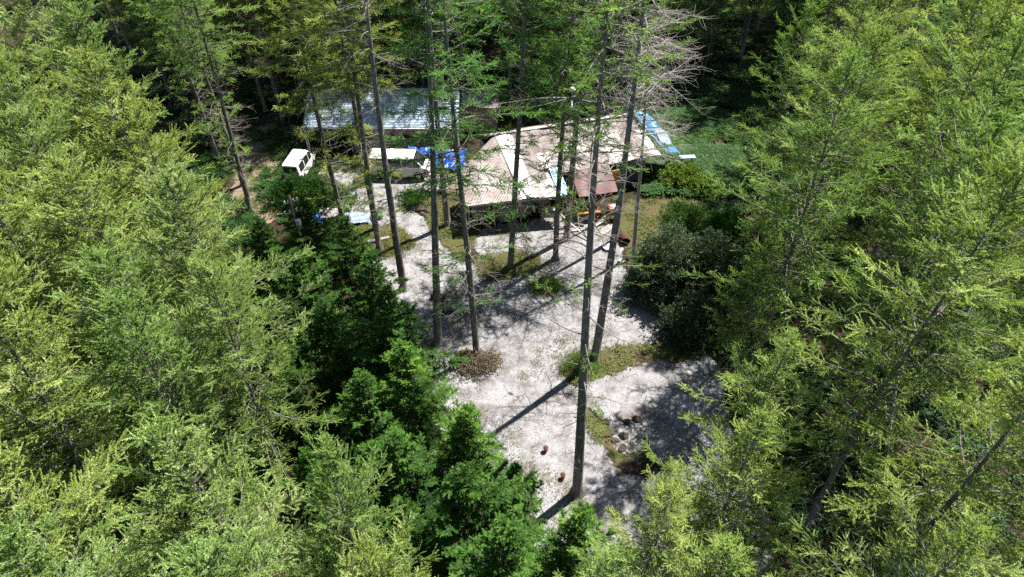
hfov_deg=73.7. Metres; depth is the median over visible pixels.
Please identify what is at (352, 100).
larch tree
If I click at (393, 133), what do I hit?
window
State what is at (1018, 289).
larch tree
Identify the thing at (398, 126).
long house
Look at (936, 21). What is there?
larch tree
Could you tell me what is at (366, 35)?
larch tree
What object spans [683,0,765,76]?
larch tree
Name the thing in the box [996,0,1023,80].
larch tree
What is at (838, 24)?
larch tree
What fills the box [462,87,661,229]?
rusty roofed house
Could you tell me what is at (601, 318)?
larch tree
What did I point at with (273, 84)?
larch tree
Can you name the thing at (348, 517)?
larch tree
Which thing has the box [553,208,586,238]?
pole
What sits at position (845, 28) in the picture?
larch tree
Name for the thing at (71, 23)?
larch tree
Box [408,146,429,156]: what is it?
tarpaulin
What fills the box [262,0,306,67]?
larch tree
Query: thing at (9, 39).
larch tree
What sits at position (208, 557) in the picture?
larch tree
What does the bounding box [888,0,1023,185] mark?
larch tree
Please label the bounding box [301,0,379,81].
larch tree
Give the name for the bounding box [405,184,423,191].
boulder
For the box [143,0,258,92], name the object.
larch tree
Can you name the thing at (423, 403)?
cypress tree
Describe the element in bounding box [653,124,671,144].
plastic sheet
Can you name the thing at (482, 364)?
shrub
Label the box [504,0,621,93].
larch tree
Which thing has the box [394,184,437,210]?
shrub
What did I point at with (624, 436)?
stump
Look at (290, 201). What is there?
utility pole
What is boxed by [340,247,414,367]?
cypress tree
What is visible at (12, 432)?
larch tree
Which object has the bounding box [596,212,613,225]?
plank
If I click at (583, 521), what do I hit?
cypress tree
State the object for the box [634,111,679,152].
tarpaulin
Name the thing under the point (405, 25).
larch tree
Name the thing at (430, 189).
covered cart
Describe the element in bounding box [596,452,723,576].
larch tree
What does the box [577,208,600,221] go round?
workbench
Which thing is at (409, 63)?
larch tree
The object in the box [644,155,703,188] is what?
herb clump
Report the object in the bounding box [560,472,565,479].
flower pot
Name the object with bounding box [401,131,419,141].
window
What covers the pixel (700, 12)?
larch tree
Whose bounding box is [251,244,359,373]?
cypress tree
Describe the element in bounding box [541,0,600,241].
larch tree
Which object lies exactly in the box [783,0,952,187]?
larch tree
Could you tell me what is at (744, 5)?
larch tree
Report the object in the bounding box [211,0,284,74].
larch tree
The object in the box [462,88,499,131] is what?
shed
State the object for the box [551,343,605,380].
shrub
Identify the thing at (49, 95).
larch tree
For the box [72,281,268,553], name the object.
larch tree
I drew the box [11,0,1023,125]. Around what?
undergrowth
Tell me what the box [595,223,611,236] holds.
plank
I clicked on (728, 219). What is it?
shrub
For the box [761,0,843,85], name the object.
larch tree
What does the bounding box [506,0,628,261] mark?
larch tree
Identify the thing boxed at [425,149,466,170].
tarpaulin
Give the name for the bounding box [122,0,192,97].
larch tree
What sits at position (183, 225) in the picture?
larch tree
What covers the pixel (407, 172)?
passenger van
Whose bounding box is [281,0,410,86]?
larch tree
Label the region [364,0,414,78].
larch tree
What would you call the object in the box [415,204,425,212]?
boulder
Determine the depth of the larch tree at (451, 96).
30.86 m
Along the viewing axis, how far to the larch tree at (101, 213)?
28.41 m
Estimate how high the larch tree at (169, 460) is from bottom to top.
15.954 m
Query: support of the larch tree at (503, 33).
on the ground at (762, 48)
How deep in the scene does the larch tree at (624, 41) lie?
60.06 m
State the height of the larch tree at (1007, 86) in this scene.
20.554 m
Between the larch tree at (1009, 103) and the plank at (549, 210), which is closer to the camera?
the larch tree at (1009, 103)
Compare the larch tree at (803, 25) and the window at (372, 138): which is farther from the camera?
the window at (372, 138)
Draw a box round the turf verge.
[420,190,479,256]
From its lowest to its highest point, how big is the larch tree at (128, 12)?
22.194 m
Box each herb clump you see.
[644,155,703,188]
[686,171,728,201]
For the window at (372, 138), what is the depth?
56.52 m
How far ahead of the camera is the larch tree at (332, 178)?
42.46 m
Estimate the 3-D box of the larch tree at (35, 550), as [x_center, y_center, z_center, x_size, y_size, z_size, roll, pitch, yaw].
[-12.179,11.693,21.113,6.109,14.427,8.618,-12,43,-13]
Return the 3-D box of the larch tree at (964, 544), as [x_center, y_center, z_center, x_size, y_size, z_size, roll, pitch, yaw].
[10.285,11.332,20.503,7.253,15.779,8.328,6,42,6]
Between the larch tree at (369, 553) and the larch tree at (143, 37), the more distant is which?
the larch tree at (143, 37)
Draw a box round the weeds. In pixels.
[313,173,759,575]
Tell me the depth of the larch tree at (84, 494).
20.43 m
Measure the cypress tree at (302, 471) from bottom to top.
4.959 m
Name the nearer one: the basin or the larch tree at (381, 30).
the basin
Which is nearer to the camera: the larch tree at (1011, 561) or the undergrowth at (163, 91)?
the larch tree at (1011, 561)
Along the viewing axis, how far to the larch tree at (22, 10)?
41.70 m
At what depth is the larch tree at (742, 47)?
66.03 m
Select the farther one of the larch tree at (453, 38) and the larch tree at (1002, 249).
the larch tree at (453, 38)
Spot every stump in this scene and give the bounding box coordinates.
[618,432,628,439]
[622,418,630,425]
[631,415,641,422]
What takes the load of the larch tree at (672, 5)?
on the ground at (762, 48)
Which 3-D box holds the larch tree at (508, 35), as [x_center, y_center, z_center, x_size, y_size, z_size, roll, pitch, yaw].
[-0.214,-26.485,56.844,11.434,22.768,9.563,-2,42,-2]
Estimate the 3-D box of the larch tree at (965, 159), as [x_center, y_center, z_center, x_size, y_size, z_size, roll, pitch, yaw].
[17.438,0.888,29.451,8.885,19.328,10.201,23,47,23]
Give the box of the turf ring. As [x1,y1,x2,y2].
[454,348,500,376]
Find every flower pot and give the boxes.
[543,445,548,451]
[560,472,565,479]
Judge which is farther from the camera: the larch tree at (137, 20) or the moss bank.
the larch tree at (137, 20)
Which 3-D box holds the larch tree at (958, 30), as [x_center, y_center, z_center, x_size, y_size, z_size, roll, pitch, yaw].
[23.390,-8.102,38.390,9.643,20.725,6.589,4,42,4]
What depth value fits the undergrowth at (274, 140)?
38.76 m
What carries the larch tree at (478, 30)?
on the ground at (762, 48)
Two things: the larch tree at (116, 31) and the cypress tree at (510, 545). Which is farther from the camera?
the larch tree at (116, 31)
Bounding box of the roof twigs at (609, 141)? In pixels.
[542,119,640,163]
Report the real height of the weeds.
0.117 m
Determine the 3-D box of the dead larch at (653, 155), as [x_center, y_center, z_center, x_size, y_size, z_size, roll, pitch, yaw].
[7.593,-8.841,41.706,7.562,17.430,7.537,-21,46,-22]
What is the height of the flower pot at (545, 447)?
0.334 m
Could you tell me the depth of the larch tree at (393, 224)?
37.12 m
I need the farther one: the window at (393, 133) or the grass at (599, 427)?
the window at (393, 133)
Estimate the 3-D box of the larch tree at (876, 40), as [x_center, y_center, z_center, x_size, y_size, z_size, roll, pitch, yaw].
[15.859,-4.909,36.062,7.084,19.095,11.395,2,42,2]
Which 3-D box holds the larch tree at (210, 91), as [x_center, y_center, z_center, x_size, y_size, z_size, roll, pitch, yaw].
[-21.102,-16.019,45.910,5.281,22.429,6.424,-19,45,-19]
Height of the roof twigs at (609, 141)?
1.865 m
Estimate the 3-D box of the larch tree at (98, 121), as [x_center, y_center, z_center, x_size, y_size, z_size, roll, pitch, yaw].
[-20.448,-5.427,38.109,8.633,17.126,8.145,-18,45,-19]
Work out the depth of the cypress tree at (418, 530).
27.11 m
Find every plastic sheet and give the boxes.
[319,208,339,218]
[345,212,369,223]
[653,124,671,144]
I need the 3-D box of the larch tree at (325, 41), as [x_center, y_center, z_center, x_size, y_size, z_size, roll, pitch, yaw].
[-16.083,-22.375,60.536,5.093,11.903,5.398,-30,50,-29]
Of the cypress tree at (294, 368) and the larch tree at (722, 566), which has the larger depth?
the cypress tree at (294, 368)
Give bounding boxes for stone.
[604,430,613,437]
[610,438,618,442]
[618,443,626,452]
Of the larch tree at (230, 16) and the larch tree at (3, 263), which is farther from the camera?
the larch tree at (230, 16)
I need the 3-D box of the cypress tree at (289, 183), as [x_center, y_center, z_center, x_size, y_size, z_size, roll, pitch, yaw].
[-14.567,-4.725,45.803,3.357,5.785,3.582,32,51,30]
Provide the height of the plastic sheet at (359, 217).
0.389 m
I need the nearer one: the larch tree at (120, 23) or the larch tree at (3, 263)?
the larch tree at (3, 263)
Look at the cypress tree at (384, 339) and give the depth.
34.82 m
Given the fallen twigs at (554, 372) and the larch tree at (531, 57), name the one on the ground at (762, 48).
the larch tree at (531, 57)
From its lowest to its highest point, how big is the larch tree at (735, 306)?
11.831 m
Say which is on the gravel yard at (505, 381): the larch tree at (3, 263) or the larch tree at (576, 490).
the larch tree at (576, 490)
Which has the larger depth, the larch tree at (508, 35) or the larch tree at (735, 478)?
the larch tree at (508, 35)
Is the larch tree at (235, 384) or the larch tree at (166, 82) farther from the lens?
the larch tree at (166, 82)
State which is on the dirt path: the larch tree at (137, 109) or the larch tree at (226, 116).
the larch tree at (226, 116)
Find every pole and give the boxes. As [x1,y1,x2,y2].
[283,195,315,288]
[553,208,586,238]
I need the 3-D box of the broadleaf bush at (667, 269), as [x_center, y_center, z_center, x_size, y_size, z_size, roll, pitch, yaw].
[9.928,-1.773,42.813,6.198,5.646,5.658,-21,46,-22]
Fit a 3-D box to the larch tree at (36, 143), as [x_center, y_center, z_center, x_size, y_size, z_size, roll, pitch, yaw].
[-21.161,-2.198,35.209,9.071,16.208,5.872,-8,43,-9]
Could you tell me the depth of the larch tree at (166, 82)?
58.74 m
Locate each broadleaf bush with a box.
[617,216,716,315]
[653,283,737,356]
[669,224,753,318]
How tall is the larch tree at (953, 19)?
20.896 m
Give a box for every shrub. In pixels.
[260,169,317,210]
[294,170,355,208]
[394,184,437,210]
[448,344,509,384]
[518,272,569,299]
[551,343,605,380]
[657,193,710,231]
[694,205,754,243]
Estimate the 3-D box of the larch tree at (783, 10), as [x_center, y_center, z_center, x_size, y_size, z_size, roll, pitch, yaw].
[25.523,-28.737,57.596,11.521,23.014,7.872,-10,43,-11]
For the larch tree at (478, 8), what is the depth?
57.19 m
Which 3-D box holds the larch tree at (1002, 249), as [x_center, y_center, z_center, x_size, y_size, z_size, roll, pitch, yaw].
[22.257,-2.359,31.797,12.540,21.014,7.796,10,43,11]
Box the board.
[679,155,695,158]
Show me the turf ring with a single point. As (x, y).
(493, 370)
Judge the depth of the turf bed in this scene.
48.57 m
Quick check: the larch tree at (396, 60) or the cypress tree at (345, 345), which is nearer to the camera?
the cypress tree at (345, 345)
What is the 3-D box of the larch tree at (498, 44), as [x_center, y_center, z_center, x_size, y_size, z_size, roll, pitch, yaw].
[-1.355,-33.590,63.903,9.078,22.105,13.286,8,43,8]
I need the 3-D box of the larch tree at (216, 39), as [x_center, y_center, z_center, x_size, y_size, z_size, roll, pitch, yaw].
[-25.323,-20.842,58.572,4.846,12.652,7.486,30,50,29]
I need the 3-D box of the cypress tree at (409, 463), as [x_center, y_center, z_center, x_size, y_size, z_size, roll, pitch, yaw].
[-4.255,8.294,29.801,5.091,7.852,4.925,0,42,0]
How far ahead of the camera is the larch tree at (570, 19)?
62.16 m
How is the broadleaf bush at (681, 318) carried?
on the ground at (762, 48)
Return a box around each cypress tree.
[223,332,310,429]
[237,215,307,322]
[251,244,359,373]
[269,446,337,525]
[273,178,319,249]
[273,195,366,283]
[277,385,328,452]
[283,299,401,417]
[318,367,406,464]
[324,213,410,314]
[328,439,424,559]
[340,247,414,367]
[351,283,471,410]
[361,425,449,536]
[366,338,462,456]
[380,498,448,576]
[391,447,557,576]
[406,398,523,518]
[423,511,550,576]
[481,460,548,543]
[526,498,622,576]
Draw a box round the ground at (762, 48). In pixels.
[0,0,1023,576]
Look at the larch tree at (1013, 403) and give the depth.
20.50 m
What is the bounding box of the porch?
[573,164,619,214]
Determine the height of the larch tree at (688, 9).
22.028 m
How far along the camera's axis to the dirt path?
56.38 m
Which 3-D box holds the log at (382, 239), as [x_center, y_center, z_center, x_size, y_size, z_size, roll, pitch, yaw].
[-9.500,-3.444,48.436,1.608,0.253,0.274,-14,44,-15]
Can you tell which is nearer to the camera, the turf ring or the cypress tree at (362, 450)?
the cypress tree at (362, 450)
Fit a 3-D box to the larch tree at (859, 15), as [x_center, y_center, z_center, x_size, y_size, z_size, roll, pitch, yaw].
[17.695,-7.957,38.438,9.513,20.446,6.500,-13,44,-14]
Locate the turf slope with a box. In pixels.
[610,194,758,287]
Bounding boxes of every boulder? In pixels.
[244,161,252,167]
[352,176,365,186]
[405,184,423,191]
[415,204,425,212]
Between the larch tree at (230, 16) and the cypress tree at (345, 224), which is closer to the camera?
the cypress tree at (345, 224)
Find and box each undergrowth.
[0,126,1023,576]
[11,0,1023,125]
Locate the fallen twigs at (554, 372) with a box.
[359,181,764,574]
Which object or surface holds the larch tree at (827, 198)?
on the ground at (762, 48)
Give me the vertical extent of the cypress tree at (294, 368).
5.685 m
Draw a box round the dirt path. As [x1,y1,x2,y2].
[227,122,307,230]
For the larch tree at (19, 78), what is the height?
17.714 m
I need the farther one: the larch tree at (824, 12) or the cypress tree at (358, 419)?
the larch tree at (824, 12)
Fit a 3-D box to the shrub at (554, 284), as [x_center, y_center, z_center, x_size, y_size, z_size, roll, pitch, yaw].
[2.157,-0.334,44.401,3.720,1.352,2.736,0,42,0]
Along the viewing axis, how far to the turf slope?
50.85 m
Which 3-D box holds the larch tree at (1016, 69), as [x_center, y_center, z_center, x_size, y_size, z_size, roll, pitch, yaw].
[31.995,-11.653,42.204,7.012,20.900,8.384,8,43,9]
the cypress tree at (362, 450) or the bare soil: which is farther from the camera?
the bare soil
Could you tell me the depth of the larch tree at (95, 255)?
25.77 m
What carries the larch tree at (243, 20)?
on the ground at (762, 48)
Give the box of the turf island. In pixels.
[474,249,542,281]
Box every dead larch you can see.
[578,0,715,241]
[586,7,713,255]
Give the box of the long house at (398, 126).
[302,88,461,152]
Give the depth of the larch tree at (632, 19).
67.19 m
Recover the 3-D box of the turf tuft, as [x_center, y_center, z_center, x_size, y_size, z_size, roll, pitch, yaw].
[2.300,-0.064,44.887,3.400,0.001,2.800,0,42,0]
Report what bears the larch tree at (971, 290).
on the ground at (762, 48)
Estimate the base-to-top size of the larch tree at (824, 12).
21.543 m
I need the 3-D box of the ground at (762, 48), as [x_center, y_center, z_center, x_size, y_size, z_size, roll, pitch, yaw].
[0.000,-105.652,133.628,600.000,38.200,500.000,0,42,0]
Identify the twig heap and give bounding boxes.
[618,456,661,476]
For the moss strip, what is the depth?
35.24 m
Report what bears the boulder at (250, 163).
on the dirt path
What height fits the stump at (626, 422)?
0.390 m
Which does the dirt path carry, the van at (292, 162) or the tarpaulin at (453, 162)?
the van at (292, 162)
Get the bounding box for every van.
[282,149,315,180]
[368,148,429,179]
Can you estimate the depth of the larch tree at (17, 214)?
29.72 m
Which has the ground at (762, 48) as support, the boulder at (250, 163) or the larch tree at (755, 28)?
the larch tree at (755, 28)
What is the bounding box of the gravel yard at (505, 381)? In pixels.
[309,171,774,576]
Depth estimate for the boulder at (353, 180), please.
53.71 m
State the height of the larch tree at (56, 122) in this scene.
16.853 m
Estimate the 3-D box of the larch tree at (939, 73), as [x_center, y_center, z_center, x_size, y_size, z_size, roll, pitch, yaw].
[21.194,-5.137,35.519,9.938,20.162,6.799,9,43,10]
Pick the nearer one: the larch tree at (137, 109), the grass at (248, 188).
the larch tree at (137, 109)
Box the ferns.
[609,61,836,197]
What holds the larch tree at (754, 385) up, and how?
on the gravel yard at (505, 381)
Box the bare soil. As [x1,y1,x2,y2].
[416,163,466,190]
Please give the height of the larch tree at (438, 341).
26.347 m
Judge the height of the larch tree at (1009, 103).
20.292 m
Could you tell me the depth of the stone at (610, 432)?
36.12 m
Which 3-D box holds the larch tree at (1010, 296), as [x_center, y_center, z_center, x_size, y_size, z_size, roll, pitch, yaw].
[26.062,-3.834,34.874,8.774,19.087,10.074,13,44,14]
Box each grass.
[227,122,304,221]
[350,223,417,258]
[472,248,538,281]
[575,405,615,442]
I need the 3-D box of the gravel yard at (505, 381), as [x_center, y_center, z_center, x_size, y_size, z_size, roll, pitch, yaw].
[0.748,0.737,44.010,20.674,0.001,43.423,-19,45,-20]
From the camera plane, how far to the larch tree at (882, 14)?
52.76 m
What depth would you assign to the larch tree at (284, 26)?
61.29 m
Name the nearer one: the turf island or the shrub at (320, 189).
the turf island
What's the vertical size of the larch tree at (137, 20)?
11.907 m
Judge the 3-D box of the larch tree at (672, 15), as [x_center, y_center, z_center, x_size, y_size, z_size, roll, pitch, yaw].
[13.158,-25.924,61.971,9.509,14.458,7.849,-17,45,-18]
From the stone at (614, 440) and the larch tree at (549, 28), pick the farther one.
the larch tree at (549, 28)
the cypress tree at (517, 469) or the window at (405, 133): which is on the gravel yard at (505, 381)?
the cypress tree at (517, 469)
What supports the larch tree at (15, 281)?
on the ground at (762, 48)
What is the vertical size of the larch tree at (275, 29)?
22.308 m
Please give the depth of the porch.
50.17 m
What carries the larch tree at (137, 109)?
on the ground at (762, 48)
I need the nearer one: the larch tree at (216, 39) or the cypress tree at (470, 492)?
the cypress tree at (470, 492)
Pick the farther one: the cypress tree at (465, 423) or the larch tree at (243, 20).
the larch tree at (243, 20)
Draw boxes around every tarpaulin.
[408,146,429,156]
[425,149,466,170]
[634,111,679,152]
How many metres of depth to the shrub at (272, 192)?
51.13 m
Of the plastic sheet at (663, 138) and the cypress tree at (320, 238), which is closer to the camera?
the cypress tree at (320, 238)
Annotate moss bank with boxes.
[555,338,718,385]
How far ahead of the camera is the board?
55.24 m
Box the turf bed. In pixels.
[354,222,416,256]
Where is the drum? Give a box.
[619,231,629,244]
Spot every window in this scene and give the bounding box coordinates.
[355,131,374,141]
[378,131,396,141]
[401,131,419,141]
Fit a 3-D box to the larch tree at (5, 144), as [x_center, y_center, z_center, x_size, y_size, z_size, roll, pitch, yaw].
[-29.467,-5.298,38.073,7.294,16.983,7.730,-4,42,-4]
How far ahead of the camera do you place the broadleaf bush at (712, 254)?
41.81 m
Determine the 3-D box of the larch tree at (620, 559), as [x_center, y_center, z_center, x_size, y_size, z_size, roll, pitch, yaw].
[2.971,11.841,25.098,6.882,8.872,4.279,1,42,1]
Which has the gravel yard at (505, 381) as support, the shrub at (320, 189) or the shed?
the shrub at (320, 189)
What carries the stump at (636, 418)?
on the gravel yard at (505, 381)
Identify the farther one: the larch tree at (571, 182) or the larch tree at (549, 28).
the larch tree at (549, 28)
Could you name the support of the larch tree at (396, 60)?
on the ground at (762, 48)
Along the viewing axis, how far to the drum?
48.20 m
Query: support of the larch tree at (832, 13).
on the ground at (762, 48)
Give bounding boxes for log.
[367,236,389,243]
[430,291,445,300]
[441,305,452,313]
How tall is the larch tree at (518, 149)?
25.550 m
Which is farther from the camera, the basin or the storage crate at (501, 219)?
the storage crate at (501, 219)
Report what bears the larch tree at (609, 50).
on the ground at (762, 48)
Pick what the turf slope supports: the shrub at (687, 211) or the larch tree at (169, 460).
the shrub at (687, 211)
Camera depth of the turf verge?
49.57 m
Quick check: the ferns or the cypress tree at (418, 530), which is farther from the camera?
the ferns
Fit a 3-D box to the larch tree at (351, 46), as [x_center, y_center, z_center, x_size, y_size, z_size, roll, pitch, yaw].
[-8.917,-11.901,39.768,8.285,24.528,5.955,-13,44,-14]
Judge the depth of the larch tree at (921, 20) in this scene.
66.03 m
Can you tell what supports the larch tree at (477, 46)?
on the ground at (762, 48)
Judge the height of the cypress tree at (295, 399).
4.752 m
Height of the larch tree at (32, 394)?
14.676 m
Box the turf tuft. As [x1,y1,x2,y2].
[526,277,565,298]
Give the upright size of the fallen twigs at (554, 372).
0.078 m
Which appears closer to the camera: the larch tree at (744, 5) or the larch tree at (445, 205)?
the larch tree at (445, 205)
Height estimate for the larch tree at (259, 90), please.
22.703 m
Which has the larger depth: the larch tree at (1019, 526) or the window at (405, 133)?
the window at (405, 133)
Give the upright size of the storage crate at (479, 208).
0.940 m
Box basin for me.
[603,243,608,250]
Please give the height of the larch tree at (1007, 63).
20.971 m
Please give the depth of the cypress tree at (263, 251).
39.91 m
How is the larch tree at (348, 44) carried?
on the ground at (762, 48)
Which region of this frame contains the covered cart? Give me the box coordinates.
[424,177,447,193]
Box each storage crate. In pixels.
[471,206,488,222]
[495,203,510,222]
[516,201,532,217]
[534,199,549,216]
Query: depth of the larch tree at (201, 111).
50.55 m
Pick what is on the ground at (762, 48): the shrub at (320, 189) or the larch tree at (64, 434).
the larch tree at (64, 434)
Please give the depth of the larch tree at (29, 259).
34.78 m
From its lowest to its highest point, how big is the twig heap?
0.516 m
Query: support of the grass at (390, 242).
on the turf bed
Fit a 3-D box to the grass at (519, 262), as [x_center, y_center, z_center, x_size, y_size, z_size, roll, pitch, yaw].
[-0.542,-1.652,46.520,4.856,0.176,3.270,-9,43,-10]
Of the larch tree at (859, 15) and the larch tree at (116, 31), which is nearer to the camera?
the larch tree at (859, 15)
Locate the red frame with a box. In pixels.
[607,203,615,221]
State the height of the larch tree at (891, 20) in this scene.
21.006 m
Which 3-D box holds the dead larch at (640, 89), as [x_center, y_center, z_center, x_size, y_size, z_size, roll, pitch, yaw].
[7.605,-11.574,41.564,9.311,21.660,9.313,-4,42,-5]
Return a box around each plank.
[538,207,554,214]
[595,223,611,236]
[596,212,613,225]
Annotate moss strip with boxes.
[593,412,663,479]
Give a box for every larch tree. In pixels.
[0,0,160,192]
[0,4,101,174]
[0,26,106,233]
[0,50,127,288]
[0,97,188,310]
[0,142,63,276]
[0,146,183,414]
[0,155,96,334]
[0,222,14,330]
[0,232,142,466]
[0,265,190,543]
[0,297,69,471]
[0,345,103,540]
[0,428,173,576]
[0,498,152,576]
[1,50,45,163]
[7,132,239,390]
[25,0,206,241]
[34,0,138,62]
[35,42,231,301]
[44,222,269,479]
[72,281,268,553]
[83,0,177,94]
[97,0,158,61]
[97,406,353,576]
[100,1,122,42]
[104,156,345,414]
[107,0,233,103]
[111,98,264,349]
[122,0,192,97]
[123,0,233,161]
[129,0,269,211]
[140,0,255,186]
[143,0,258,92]
[149,516,395,576]
[162,233,345,495]
[171,1,260,109]
[188,0,270,111]
[202,0,292,124]
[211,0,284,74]
[218,0,252,45]
[241,0,366,218]
[244,0,312,84]
[244,0,331,107]
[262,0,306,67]
[271,0,424,251]
[273,427,441,576]
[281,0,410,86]
[287,0,402,231]
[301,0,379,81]
[302,6,362,76]
[308,0,425,291]
[327,6,369,85]
[334,515,464,576]
[348,0,396,70]
[353,0,431,87]
[358,0,499,347]
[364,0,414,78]
[364,0,550,355]
[377,0,452,87]
[394,1,498,84]
[397,0,515,94]
[398,0,417,65]
[401,0,461,226]
[402,1,489,84]
[446,0,602,269]
[461,0,566,94]
[467,2,518,73]
[468,11,491,65]
[469,0,700,499]
[487,5,505,46]
[500,0,571,102]
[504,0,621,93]
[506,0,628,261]
[516,0,616,59]
[519,1,579,73]
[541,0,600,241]
[552,531,654,576]
[565,0,714,365]
[567,1,652,98]
[588,0,687,89]
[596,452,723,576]
[615,0,702,64]
[624,506,767,576]
[626,0,634,63]
[640,396,811,576]
[654,0,702,39]
[660,0,740,67]
[676,326,828,507]
[681,38,914,393]
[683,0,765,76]
[693,1,708,36]
[698,0,848,211]
[702,222,804,403]
[722,0,770,48]
[732,0,758,60]
[736,0,911,286]
[740,468,1023,576]
[743,15,915,333]
[746,0,836,78]
[753,1,765,31]
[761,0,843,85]
[768,0,941,238]
[770,134,1023,548]
[777,12,1023,394]
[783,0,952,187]
[786,0,883,144]
[790,0,869,55]
[800,90,1023,459]
[819,2,859,50]
[821,323,1023,576]
[826,89,1023,392]
[828,0,855,70]
[836,0,1022,279]
[842,0,1023,331]
[855,0,919,78]
[865,0,1018,233]
[875,483,1023,576]
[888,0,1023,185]
[899,0,1002,62]
[906,0,966,42]
[906,34,1023,277]
[906,193,1023,456]
[910,105,1023,333]
[918,409,1023,576]
[956,26,1023,211]
[979,44,1023,128]
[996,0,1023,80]

